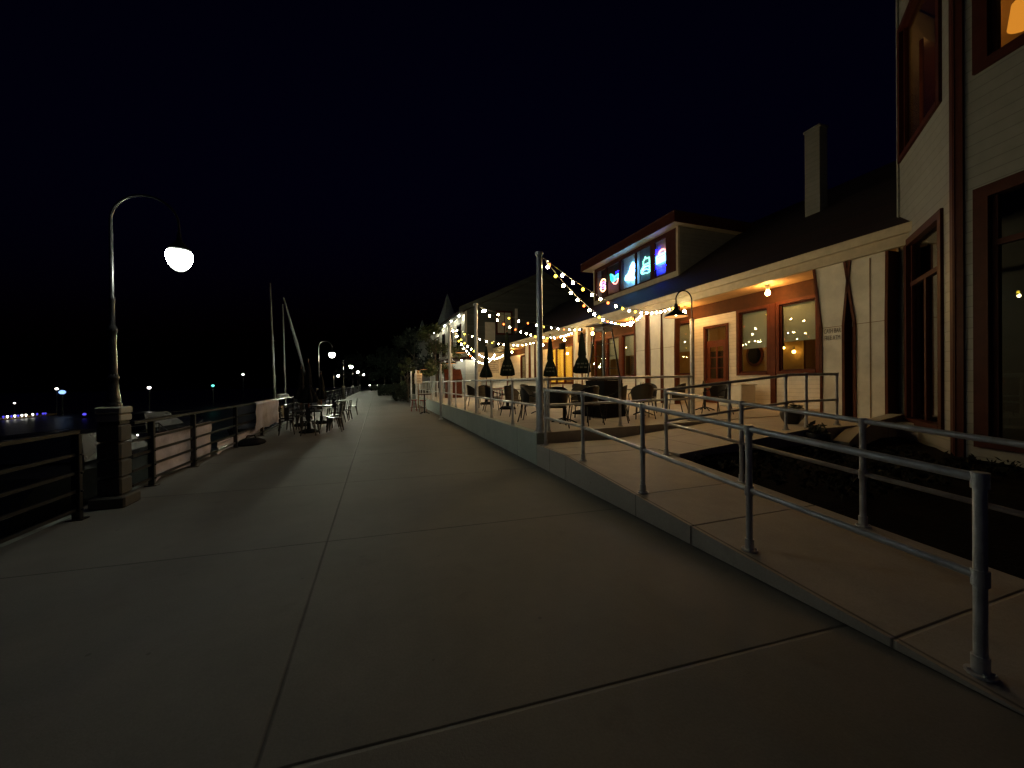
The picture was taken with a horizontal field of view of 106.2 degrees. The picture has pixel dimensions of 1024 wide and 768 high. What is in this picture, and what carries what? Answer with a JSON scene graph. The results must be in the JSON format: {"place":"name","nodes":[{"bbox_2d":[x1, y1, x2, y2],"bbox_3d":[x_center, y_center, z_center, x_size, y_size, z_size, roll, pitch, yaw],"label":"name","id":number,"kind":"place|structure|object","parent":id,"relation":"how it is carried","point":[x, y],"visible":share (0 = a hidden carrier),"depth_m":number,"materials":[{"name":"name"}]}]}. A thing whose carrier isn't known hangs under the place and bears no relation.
{"place":"outdoors","nodes":[
{"label":"outdoors","id":0,"kind":"place"},
{"bbox_2d":[0,396,346,547],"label":"seawall","id":1,"kind":"object","parent":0,"point":[39,529],"depth_m":4.65,"materials":[{"name":"concrete"}]},
{"bbox_2d":[0,387,367,538],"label":"water","id":2,"kind":"structure","parent":0,"point":[77,405],"depth_m":64.44,"materials":[{"name":"black liquid"}]},
{"bbox_2d":[0,412,56,419],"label":"floating dock","id":3,"kind":"object","parent":2,"relation":"on","point":[23,416],"visible":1,"depth_m":41.10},
{"bbox_2d":[59,390,65,414],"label":"dock light","id":4,"kind":"object","parent":2,"relation":"on","point":[61,392],"visible":1,"depth_m":44.97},
{"bbox_2d":[0,423,167,528],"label":"motorboat","id":5,"kind":"object","parent":2,"relation":"on","point":[11,456],"visible":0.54,"depth_m":10.37,"materials":[{"name":"white"}]},
{"bbox_2d":[128,410,202,433],"bbox_3d":[-18.811,2.539,19.903,3.808,2.200,5.600,-1,0,2],"label":"motorboat","id":6,"kind":"object","parent":2,"relation":"on","point":[173,423],"visible":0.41,"depth_m":19.50,"materials":[{"name":"white plastic"}]},
{"bbox_2d":[227,283,304,437],"bbox_3d":[-15.309,-1.306,25.793,2.500,9.851,8.800,-1,0,-4],"label":"sailboat","id":7,"kind":"object","parent":2,"relation":"on","point":[253,424],"visible":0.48,"depth_m":24.12,"materials":[{"name":"metal"}]},
{"bbox_2d":[0,369,429,392],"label":"shore","id":8,"kind":"structure","parent":0,"point":[12,382],"depth_m":278.19,"materials":[{"name":"black"}]},
{"bbox_2d":[315,388,322,408],"bbox_3d":[-11.698,0.933,23.346,0.380,1.325,0.380,-1,0,-19],"label":"lamp pedestal","id":9,"kind":"object","parent":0,"point":[319,402],"visible":0.16,"depth_m":23.22,"materials":[{"name":"metal"}]},
{"bbox_2d":[318,341,334,379],"bbox_3d":[-11.341,-1.178,23.468,0.977,2.887,0.302,-1,0,-19],"label":"street lamp","id":10,"kind":"object","parent":9,"relation":"on","point":[332,354],"visible":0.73,"depth_m":23.35,"materials":[{"name":"grey metal"}]},
{"bbox_2d":[363,384,429,392],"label":"ground","id":11,"kind":"structure","parent":0,"point":[368,388],"depth_m":101.55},
{"bbox_2d":[335,351,375,385],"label":"tree","id":12,"kind":"object","parent":11,"relation":"on","point":[354,360],"visible":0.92,"depth_m":102.75,"materials":[{"name":"green plant"}]},
{"bbox_2d":[376,340,422,383],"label":"tree","id":13,"kind":"object","parent":11,"relation":"on","point":[396,351],"visible":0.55,"depth_m":70.66,"materials":[{"name":"green plant"}]},
{"bbox_2d":[383,326,438,384],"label":"tree","id":14,"kind":"object","parent":11,"relation":"on","point":[405,337],"visible":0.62,"depth_m":53.31,"materials":[{"name":"green plant"}]},
{"bbox_2d":[409,394,543,464],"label":"retaining wall","id":15,"kind":"structure","parent":11,"relation":"on","point":[521,441],"depth_m":9.90,"materials":[{"name":"concrete"}]},
{"bbox_2d":[447,324,452,404],"bbox_3d":[-2.709,-0.830,16.745,0.220,3.510,0.220,-1,0,-19],"label":"string light pole","id":16,"kind":"object","parent":15,"relation":"on","point":[449,345],"visible":0.96,"depth_m":16.70,"materials":[{"name":"metal"}]},
{"bbox_2d":[415,377,537,430],"bbox_3d":[-3.688,0.385,19.519,0.124,1.071,25.441,-1,0,-19],"label":"pipe railing","id":17,"kind":"object","parent":15,"relation":"on","point":[512,401],"visible":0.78,"depth_m":10.60,"materials":[{"name":"metal"}]},
{"bbox_2d":[533,251,547,432],"bbox_3d":[0.541,-0.813,7.468,0.220,3.510,0.220,-1,0,-19],"label":"string light pole","id":18,"kind":"object","parent":15,"relation":"on","point":[539,256],"visible":0.96,"depth_m":7.42,"materials":[{"name":"metal"}]},
{"bbox_2d":[542,257,641,325],"bbox_3d":[3.090,-2.425,11.977,0.065,1.162,10.304,0,0,29],"label":"string light","id":19,"kind":"object","parent":18,"relation":"hanging from","point":[571,292],"visible":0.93,"depth_m":9.98,"materials":[{"name":"glass"}]},
{"bbox_2d":[544,258,678,313],"bbox_3d":[3.437,-2.514,10.986,0.063,0.981,9.049,0,0,39],"label":"string light","id":20,"kind":"object","parent":18,"relation":"hanging from","point":[562,275],"visible":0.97,"depth_m":9.58,"materials":[{"name":"glass"}]},
{"bbox_2d":[492,123,937,441],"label":"restaurant building","id":21,"kind":"structure","parent":11,"relation":"on","point":[822,260],"depth_m":13.62,"materials":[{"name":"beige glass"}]},
{"bbox_2d":[520,355,524,377],"bbox_3d":[1.071,-1.404,34.493,0.215,2.399,1.410,-1,0,-19],"label":"window","id":22,"kind":"structure","parent":21,"relation":"in","point":[521,356],"depth_m":35.05,"materials":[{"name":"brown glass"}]},
{"bbox_2d":[549,344,573,383],"bbox_3d":[3.466,-1.352,27.597,0.175,2.720,4.010,-1,0,-19],"label":"window","id":23,"kind":"structure","parent":21,"relation":"in","point":[569,345],"depth_m":26.96,"materials":[{"name":"yellow glass"}]},
{"bbox_2d":[585,338,601,382],"bbox_3d":[5.021,-1.359,23.161,0.175,2.650,2.210,-1,0,-19],"label":"window","id":24,"kind":"structure","parent":21,"relation":"in","point":[600,339],"depth_m":23.12,"materials":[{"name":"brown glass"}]},
{"bbox_2d":[606,335,619,376],"bbox_3d":[5.666,-1.511,21.374,0.215,2.340,1.310,-1,0,-19],"label":"window","id":25,"kind":"structure","parent":21,"relation":"in","point":[616,337],"depth_m":21.74,"materials":[{"name":"brown glass"}]},
{"bbox_2d":[621,331,634,375],"bbox_3d":[6.121,-1.509,20.076,0.215,2.340,1.160,-1,0,-19],"label":"window","id":26,"kind":"structure","parent":21,"relation":"in","point":[627,341],"depth_m":20.36,"materials":[{"name":"brown glass"}]},
{"bbox_2d":[625,262,634,280],"bbox_3d":[6.477,-6.301,21.119,0.117,1.344,0.837,-1,0,-19],"label":"neon sign","id":27,"kind":"object","parent":21,"relation":"hanging from","point":[630,272],"visible":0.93,"depth_m":21.00,"materials":[{"name":"glass"}]},
{"bbox_2d":[641,254,649,274],"bbox_3d":[6.909,-6.323,19.905,0.104,1.296,0.733,-1,0,-19],"label":"neon sign","id":28,"kind":"object","parent":21,"relation":"hanging from","point":[642,269],"visible":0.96,"depth_m":19.87,"materials":[{"name":"glass"}]},
{"bbox_2d":[656,243,665,268],"bbox_3d":[7.298,-6.323,18.790,0.108,1.292,0.803,-1,0,-19],"label":"neon sign","id":29,"kind":"object","parent":21,"relation":"hanging from","point":[662,258],"visible":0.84,"depth_m":18.78,"materials":[{"name":"glass"}]},
{"bbox_2d":[680,320,689,374],"bbox_3d":[7.356,-1.513,16.552,0.215,2.359,1.270,-1,0,-19],"label":"window","id":30,"kind":"structure","parent":21,"relation":"in","point":[684,325],"depth_m":16.53,"materials":[{"name":"brown glass"}]},
{"bbox_2d":[703,323,728,402],"bbox_3d":[7.928,-0.777,14.910,0.158,3.025,1.150,-1,0,-19],"label":"door","id":31,"kind":"structure","parent":21,"relation":"in","point":[707,345],"depth_m":14.98,"materials":[{"name":"red wood"}]},
{"bbox_2d":[736,304,769,375],"bbox_3d":[8.448,-1.487,13.437,0.215,2.360,1.270,-1,0,-19],"label":"window","id":32,"kind":"structure","parent":21,"relation":"in","point":[756,322],"depth_m":13.54,"materials":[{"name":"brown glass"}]},
{"bbox_2d":[775,294,819,373],"bbox_3d":[8.942,-1.504,12.026,0.215,2.359,1.320,-1,0,-19],"label":"window","id":33,"kind":"structure","parent":21,"relation":"in","point":[795,321],"depth_m":12.12,"materials":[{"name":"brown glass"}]},
{"bbox_2d":[537,415,1023,715],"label":"ramp","id":34,"kind":"structure","parent":11,"relation":"on","point":[916,608],"depth_m":3.29,"materials":[{"name":"concrete"}]},
{"bbox_2d":[665,372,840,437],"bbox_3d":[4.634,0.397,7.156,4.354,1.213,0.121,-1,0,-19],"label":"pipe railing","id":35,"kind":"object","parent":34,"relation":"on","point":[785,403],"visible":0.82,"depth_m":7.34,"materials":[{"name":"metal"}]},
{"bbox_2d":[543,388,998,682],"bbox_3d":[1.557,0.810,4.658,0.124,1.445,5.681,-1,0,-19],"label":"pipe railing","id":36,"kind":"object","parent":34,"relation":"on","point":[978,572],"visible":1,"depth_m":2.43,"materials":[{"name":"metal"}]},
{"bbox_2d":[780,403,802,423],"bbox_3d":[5.938,0.612,8.175,0.420,0.463,0.416,-1,0,-19],"label":"plant pot","id":37,"kind":"object","parent":34,"relation":"on","point":[793,418],"visible":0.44,"depth_m":8.04,"materials":[{"name":"black ceramic"}]},
{"bbox_2d":[663,390,1023,527],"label":"pipe railing","id":38,"kind":"object","parent":34,"relation":"on","point":[862,473],"visible":0.96,"depth_m":3.79,"materials":[{"name":"metal"}]},
{"bbox_2d":[693,437,1023,579],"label":"planting bed","id":39,"kind":"object","parent":11,"relation":"on","point":[937,522],"visible":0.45,"depth_m":4.33,"materials":[{"name":"brown soil"}]},
{"bbox_2d":[804,420,832,448],"bbox_3d":[5.704,0.942,7.193,0.462,0.519,0.457,-1,0,-19],"label":"shrub","id":40,"kind":"object","parent":39,"relation":"on","point":[822,434],"visible":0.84,"depth_m":7.11,"materials":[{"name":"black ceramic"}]},
{"bbox_2d":[691,441,1023,501],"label":"ground cover","id":41,"kind":"object","parent":39,"relation":"on","point":[775,461],"visible":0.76,"depth_m":5.29,"materials":[{"name":"plant"}]},
{"bbox_2d":[832,413,903,446],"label":"boulder","id":42,"kind":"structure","parent":11,"relation":"on","point":[848,437],"depth_m":7.61,"materials":[{"name":"stone"}]},
{"bbox_2d":[896,0,1023,467],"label":"corner building","id":43,"kind":"structure","parent":11,"relation":"on","point":[960,128],"depth_m":6.57,"materials":[{"name":"beige wood"}]},
{"bbox_2d":[897,0,941,163],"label":"window","id":44,"kind":"structure","parent":43,"relation":"in","point":[904,144],"depth_m":8.49,"materials":[{"name":"brown wood"}]},
{"bbox_2d":[904,208,944,429],"bbox_3d":[8.121,-1.121,7.547,0.170,3.950,1.941,0,0,32],"label":"door","id":45,"kind":"structure","parent":43,"relation":"in","point":[911,281],"depth_m":7.55,"materials":[{"name":"brown wood"}]},
{"bbox_2d":[972,0,1023,75],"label":"window","id":46,"kind":"structure","parent":43,"relation":"in","point":[982,58],"depth_m":5.88,"materials":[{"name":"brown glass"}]},
{"bbox_2d":[972,170,1023,452],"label":"door","id":47,"kind":"structure","parent":43,"relation":"in","point":[982,392],"depth_m":5.91,"materials":[{"name":"brown wood"}]},
{"bbox_2d":[417,320,429,388],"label":"tree","id":48,"kind":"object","parent":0,"point":[422,346],"depth_m":94.13,"materials":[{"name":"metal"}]},
{"bbox_2d":[438,290,453,324],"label":"spire","id":49,"kind":"structure","parent":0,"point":[447,311],"depth_m":59.06,"materials":[{"name":"grey metal"}]},
{"bbox_2d":[0,0,895,383],"label":"sky","id":50,"kind":"structure","parent":0,"point":[367,162],"materials":[{"name":"black"}]},
{"bbox_2d":[444,369,462,397],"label":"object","id":51,"kind":"object","parent":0,"point":[456,374],"visible":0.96,"depth_m":24.47,"materials":[{"name":"wood"}]},
{"bbox_2d":[428,271,581,392],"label":"white hall","id":52,"kind":"structure","parent":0,"point":[517,300],"depth_m":41.87,"materials":[{"name":"grey stone"}]},
{"bbox_2d":[496,310,512,334],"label":"window","id":53,"kind":"structure","parent":52,"relation":"in","point":[500,328],"depth_m":41.60,"materials":[{"name":"glass"}]},
{"bbox_2d":[0,390,1023,767],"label":"promenade","id":54,"kind":"structure","parent":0,"point":[376,580],"depth_m":2.40,"materials":[{"name":"concrete"}]},
{"bbox_2d":[0,430,89,543],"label":"harbour railing","id":55,"kind":"object","parent":54,"relation":"on","point":[77,490],"visible":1,"depth_m":4.33,"materials":[{"name":"metal"}]},
{"bbox_2d":[88,406,140,510],"bbox_3d":[-5.322,0.965,5.151,0.380,1.325,0.380,-1,0,-19],"label":"lamp pedestal","id":56,"kind":"object","parent":54,"relation":"on","point":[114,464],"visible":0.98,"depth_m":5.05,"materials":[{"name":"stone"}]},
{"bbox_2d":[105,194,192,406],"bbox_3d":[-4.964,-1.145,5.273,0.977,2.887,0.302,-1,0,-19],"label":"street lamp","id":57,"kind":"object","parent":56,"relation":"on","point":[178,255],"visible":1,"depth_m":5.14,"materials":[{"name":"grey metal"}]},
{"bbox_2d":[129,396,316,486],"bbox_3d":[-8.607,1.073,14.258,0.160,1.080,18.200,-1,0,-19],"label":"harbour railing","id":58,"kind":"object","parent":54,"relation":"on","point":[151,436],"visible":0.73,"depth_m":7.37,"materials":[{"name":"metal"}]},
{"bbox_2d":[155,421,211,480],"bbox_3d":[-6.303,1.220,7.462,0.076,0.790,2.350,-1,0,-19],"label":"banner","id":59,"kind":"object","parent":58,"relation":"attached to","point":[163,453],"visible":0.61,"depth_m":7.18,"materials":[{"name":"white plastic"}]},
{"bbox_2d":[217,427,264,453],"bbox_3d":[-7.451,1.490,10.743,0.077,0.300,4.000,-1,0,-19],"label":"banner","id":60,"kind":"object","parent":58,"relation":"attached to","point":[226,442],"visible":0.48,"depth_m":9.76,"materials":[{"name":"fabric"}]},
{"bbox_2d":[255,398,278,430],"bbox_3d":[-7.893,0.950,12.441,0.096,0.870,2.700,-1,0,-19],"label":"banner","id":61,"kind":"object","parent":58,"relation":"attached to","point":[267,413],"visible":1,"depth_m":12.23,"materials":[{"name":"fabric"}]},
{"bbox_2d":[238,435,265,446],"bbox_3d":[-6.976,1.491,10.294,0.693,0.253,0.692,-1,0,-42],"label":"sandbag","id":62,"kind":"object","parent":54,"relation":"on","point":[246,441],"visible":0.91,"depth_m":10.09,"materials":[{"name":"black fabric"}]},
{"bbox_2d":[278,407,294,435],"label":"metal cafe chair","id":63,"kind":"object","parent":54,"relation":"on","point":[286,413],"visible":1,"depth_m":12.12,"materials":[{"name":"metal"}]},
{"bbox_2d":[278,405,298,430],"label":"metal cafe chair","id":64,"kind":"object","parent":54,"relation":"on","point":[282,409],"visible":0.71,"depth_m":13.30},
{"bbox_2d":[296,404,313,429],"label":"metal cafe chair","id":65,"kind":"object","parent":54,"relation":"on","point":[306,405],"visible":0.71,"depth_m":13.90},
{"bbox_2d":[297,358,318,433],"bbox_3d":[-6.757,0.373,12.716,0.663,2.456,0.658,-1,0,-19],"label":"closed umbrella","id":66,"kind":"object","parent":54,"relation":"on","point":[308,395],"visible":0.98,"depth_m":12.64,"materials":[{"name":"black fabric"}]},
{"bbox_2d":[300,407,319,435],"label":"metal cafe chair","id":67,"kind":"object","parent":54,"relation":"on","point":[308,414],"visible":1,"depth_m":11.89,"materials":[{"name":"metal"}]},
{"bbox_2d":[313,371,326,423],"bbox_3d":[-7.745,0.528,15.618,0.600,2.136,0.600,-1,0,-19],"label":"closed umbrella","id":68,"kind":"object","parent":54,"relation":"on","point":[321,393],"visible":0.89,"depth_m":15.53,"materials":[{"name":"black fabric"}]},
{"bbox_2d":[320,404,339,429],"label":"metal cafe chair","id":69,"kind":"object","parent":54,"relation":"on","point":[335,407],"visible":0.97,"depth_m":13.60,"materials":[{"name":"metal"}]},
{"bbox_2d":[322,389,341,404],"bbox_3d":[-14.758,1.041,31.811,0.160,1.080,17.000,-1,0,-19],"label":"harbour railing","id":70,"kind":"object","parent":54,"relation":"on","point":[329,397],"visible":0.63,"depth_m":31.12,"materials":[{"name":"metal"}]},
{"bbox_2d":[326,405,343,431],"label":"metal cafe chair","id":71,"kind":"object","parent":54,"relation":"on","point":[331,418],"visible":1,"depth_m":12.85,"materials":[{"name":"metal"}]},
{"bbox_2d":[377,383,391,395],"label":"hedge","id":72,"kind":"object","parent":54,"relation":"on","point":[385,388],"visible":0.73,"depth_m":49.49,"materials":[{"name":"green plant"}]},
{"bbox_2d":[391,382,417,400],"bbox_3d":[-10.396,0.691,37.077,2.254,1.846,7.367,-1,0,-19],"label":"hedge","id":73,"kind":"object","parent":54,"relation":"on","point":[398,390],"visible":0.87,"depth_m":33.91,"materials":[{"name":"green plant"}]},
{"bbox_2d":[396,357,416,401],"bbox_3d":[-8.576,-0.405,31.978,2.024,3.850,1.730,-1,0,-19],"label":"tree","id":74,"kind":"object","parent":54,"relation":"on","point":[407,360],"visible":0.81,"depth_m":31.92,"materials":[{"name":"green plant"}]},
{"bbox_2d":[414,371,421,407],"bbox_3d":[-5.912,0.355,24.294,0.480,2.350,0.096,-1,0,-19],"label":"notice board","id":75,"kind":"object","parent":54,"relation":"on","point":[419,378],"visible":0.88,"depth_m":24.29,"materials":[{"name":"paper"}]},
{"bbox_2d":[415,359,427,408],"bbox_3d":[-5.666,-0.015,24.081,0.832,3.086,0.524,-1,0,-19],"label":"gooseneck lamp","id":76,"kind":"object","parent":54,"relation":"on","point":[423,368],"visible":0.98,"depth_m":23.94,"materials":[{"name":"metal"}]},
{"bbox_2d":[439,349,456,418],"bbox_3d":[-2.834,-0.006,16.967,0.832,3.086,0.524,-1,0,-19],"label":"gooseneck lamp","id":77,"kind":"object","parent":54,"relation":"on","point":[440,377],"visible":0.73,"depth_m":16.84,"materials":[{"name":"metal"}]},
{"bbox_2d":[419,392,819,443],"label":"terrace","id":78,"kind":"structure","parent":0,"point":[561,433],"depth_m":9.87,"materials":[{"name":"concrete"}]},
{"bbox_2d":[414,322,465,396],"bbox_3d":[-5.194,-1.568,26.742,3.943,5.562,3.313,0,0,28],"label":"tree","id":79,"kind":"object","parent":78,"relation":"on","point":[431,366],"visible":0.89,"depth_m":26.57,"materials":[{"name":"green plant"}]},
{"bbox_2d":[451,339,465,402],"bbox_3d":[-2.650,-0.627,18.779,0.832,3.086,0.524,-1,0,-19],"label":"gooseneck lamp","id":80,"kind":"object","parent":78,"relation":"on","point":[460,350],"visible":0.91,"depth_m":18.63,"materials":[{"name":"metal"}]},
{"bbox_2d":[466,385,481,405],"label":"patio chair","id":81,"kind":"object","parent":78,"relation":"on","point":[471,390],"visible":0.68,"depth_m":15.93,"materials":[{"name":"brown wicker"}]},
{"bbox_2d":[473,303,479,413],"bbox_3d":[-1.139,-0.822,12.262,0.220,3.510,0.220,-1,0,-19],"label":"string light pole","id":82,"kind":"object","parent":78,"relation":"on","point":[476,337],"visible":0.99,"depth_m":12.22,"materials":[{"name":"metal"}]},
{"bbox_2d":[481,308,572,338],"bbox_3d":[1.224,-2.534,17.299,0.065,0.962,11.077,0,0,25],"label":"string light","id":83,"kind":"object","parent":82,"relation":"hanging from","point":[524,331],"visible":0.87,"depth_m":15.46,"materials":[{"name":"glass"}]},
{"bbox_2d":[479,306,580,330],"bbox_3d":[1.404,-2.713,16.779,0.065,0.642,10.314,0,0,29],"label":"string light","id":84,"kind":"object","parent":82,"relation":"hanging from","point":[527,321],"visible":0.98,"depth_m":14.94,"materials":[{"name":"glass"}]},
{"bbox_2d":[478,385,493,408],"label":"patio chair","id":85,"kind":"object","parent":78,"relation":"on","point":[481,390],"visible":0.46,"depth_m":14.15,"materials":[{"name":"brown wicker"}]},
{"bbox_2d":[479,343,492,404],"bbox_3d":[-1.135,-0.461,16.979,0.603,2.712,0.600,-1,0,-19],"label":"closed umbrella","id":86,"kind":"object","parent":78,"relation":"on","point":[486,372],"visible":0.86,"depth_m":16.87,"materials":[{"name":"black fabric"}]},
{"bbox_2d":[482,385,501,411],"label":"patio chair","id":87,"kind":"object","parent":78,"relation":"on","point":[487,392],"visible":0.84,"depth_m":12.91,"materials":[{"name":"brown wicker"}]},
{"bbox_2d":[478,352,509,386],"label":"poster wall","id":88,"kind":"structure","parent":78,"relation":"on","point":[495,364],"depth_m":37.95,"materials":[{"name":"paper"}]},
{"bbox_2d":[499,328,515,409],"bbox_3d":[-0.171,-0.564,13.926,0.600,2.932,0.600,-1,0,-19],"label":"closed umbrella","id":89,"kind":"object","parent":78,"relation":"on","point":[507,368],"visible":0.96,"depth_m":13.82,"materials":[{"name":"black fabric"}]},
{"bbox_2d":[481,380,545,398],"bbox_3d":[0.769,0.285,23.370,3.100,1.080,10.800,-1,0,-19],"label":"bar counter","id":90,"kind":"object","parent":78,"relation":"on","point":[500,384],"visible":0.17,"depth_m":22.04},
{"bbox_2d":[500,386,526,416],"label":"patio chair","id":91,"kind":"object","parent":78,"relation":"on","point":[507,390],"visible":0.73,"depth_m":11.03,"materials":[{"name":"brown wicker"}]},
{"bbox_2d":[520,386,535,417],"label":"patio chair","id":92,"kind":"object","parent":78,"relation":"on","point":[533,388],"visible":0.33,"depth_m":10.43,"materials":[{"name":"brown wicker"}]},
{"bbox_2d":[517,386,543,421],"bbox_3d":[0.481,0.489,9.556,0.592,0.881,0.576,-1,0,17],"label":"patio chair","id":93,"kind":"object","parent":78,"relation":"on","point":[528,394],"visible":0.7,"depth_m":9.43,"materials":[{"name":"brown wicker"}]},
{"bbox_2d":[543,334,557,406],"bbox_3d":[1.476,-0.534,14.821,0.600,2.797,0.600,-1,0,-19],"label":"closed umbrella","id":94,"kind":"object","parent":78,"relation":"on","point":[550,369],"visible":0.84,"depth_m":14.73,"materials":[{"name":"black fabric"}]},
{"bbox_2d":[543,387,569,428],"bbox_3d":[0.935,0.492,8.282,0.576,0.881,0.592,-1,0,-2],"label":"patio chair","id":95,"kind":"object","parent":78,"relation":"on","point":[555,397],"visible":0.46,"depth_m":8.07,"materials":[{"name":"brown wicker"}]},
{"bbox_2d":[568,385,593,419],"bbox_3d":[1.789,0.463,9.911,0.576,0.881,0.592,0,0,23],"label":"patio chair","id":96,"kind":"object","parent":78,"relation":"on","point":[578,388],"visible":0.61,"depth_m":10.08,"materials":[{"name":"brown wicker"}]},
{"bbox_2d":[572,328,590,413],"bbox_3d":[2.083,-0.394,11.431,0.600,2.551,0.600,-1,0,-19],"label":"closed umbrella","id":97,"kind":"object","parent":78,"relation":"on","point":[581,365],"visible":0.85,"depth_m":11.34,"materials":[{"name":"black fabric"}]},
{"bbox_2d":[569,386,604,426],"bbox_3d":[1.693,0.475,8.653,0.576,0.881,0.592,-1,0,-34],"label":"patio chair","id":98,"kind":"object","parent":78,"relation":"on","point":[593,389],"visible":0.7,"depth_m":8.44,"materials":[{"name":"brown wicker"}]},
{"bbox_2d":[584,322,625,417],"bbox_3d":[2.463,-0.397,10.346,0.800,2.520,0.800,-1,0,-34],"label":"patio heater","id":99,"kind":"object","parent":78,"relation":"on","point":[608,387],"visible":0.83,"depth_m":10.10,"materials":[{"name":"black metal"}]},
{"bbox_2d":[602,385,629,422],"bbox_3d":[2.458,0.457,9.065,0.592,0.881,0.576,0,0,19],"label":"patio chair","id":100,"kind":"object","parent":78,"relation":"on","point":[623,392],"visible":0.67,"depth_m":8.85,"materials":[{"name":"brown wicker"}]},
{"bbox_2d":[543,375,693,431],"bbox_3d":[2.460,0.365,8.341,3.956,1.102,0.124,-1,0,-22],"label":"pipe railing","id":101,"kind":"object","parent":78,"relation":"on","point":[619,378],"visible":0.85,"depth_m":8.25,"materials":[{"name":"metal"}]},
{"bbox_2d":[628,384,655,419],"bbox_3d":[3.302,0.435,9.779,0.576,0.881,0.592,-1,0,1],"label":"patio chair","id":102,"kind":"object","parent":78,"relation":"on","point":[642,392],"visible":0.76,"depth_m":9.57,"materials":[{"name":"brown wicker"}]},
{"bbox_2d":[637,383,656,412],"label":"patio chair","id":103,"kind":"object","parent":78,"relation":"on","point":[654,391],"visible":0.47,"depth_m":11.51,"materials":[{"name":"brown wicker"}]},
{"bbox_2d":[661,383,687,415],"bbox_3d":[4.335,0.413,10.195,0.592,0.881,0.576,0,0,42],"label":"patio chair","id":104,"kind":"object","parent":78,"relation":"on","point":[680,391],"visible":0.49,"depth_m":9.98,"materials":[{"name":"brown wicker"}]},
{"bbox_2d":[664,290,694,419],"bbox_3d":[4.001,-0.680,9.073,0.832,3.086,0.524,-1,0,-19],"label":"gooseneck lamp","id":105,"kind":"object","parent":78,"relation":"on","point":[676,313],"visible":0.87,"depth_m":9.14,"materials":[{"name":"metal"}]},
{"bbox_2d":[701,384,733,414],"bbox_3d":[5.614,0.387,10.497,0.592,0.881,0.576,-1,0,-15],"label":"patio chair","id":106,"kind":"object","parent":78,"relation":"on","point":[718,391],"visible":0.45,"depth_m":10.67,"materials":[{"name":"brown wicker"}]},
{"bbox_2d":[719,384,756,406],"bbox_3d":[7.702,0.384,13.190,0.710,0.760,0.960,-1,0,-19],"label":"planter box","id":107,"kind":"object","parent":78,"relation":"on","point":[743,392],"visible":0.61,"depth_m":12.79,"materials":[{"name":"wood"}]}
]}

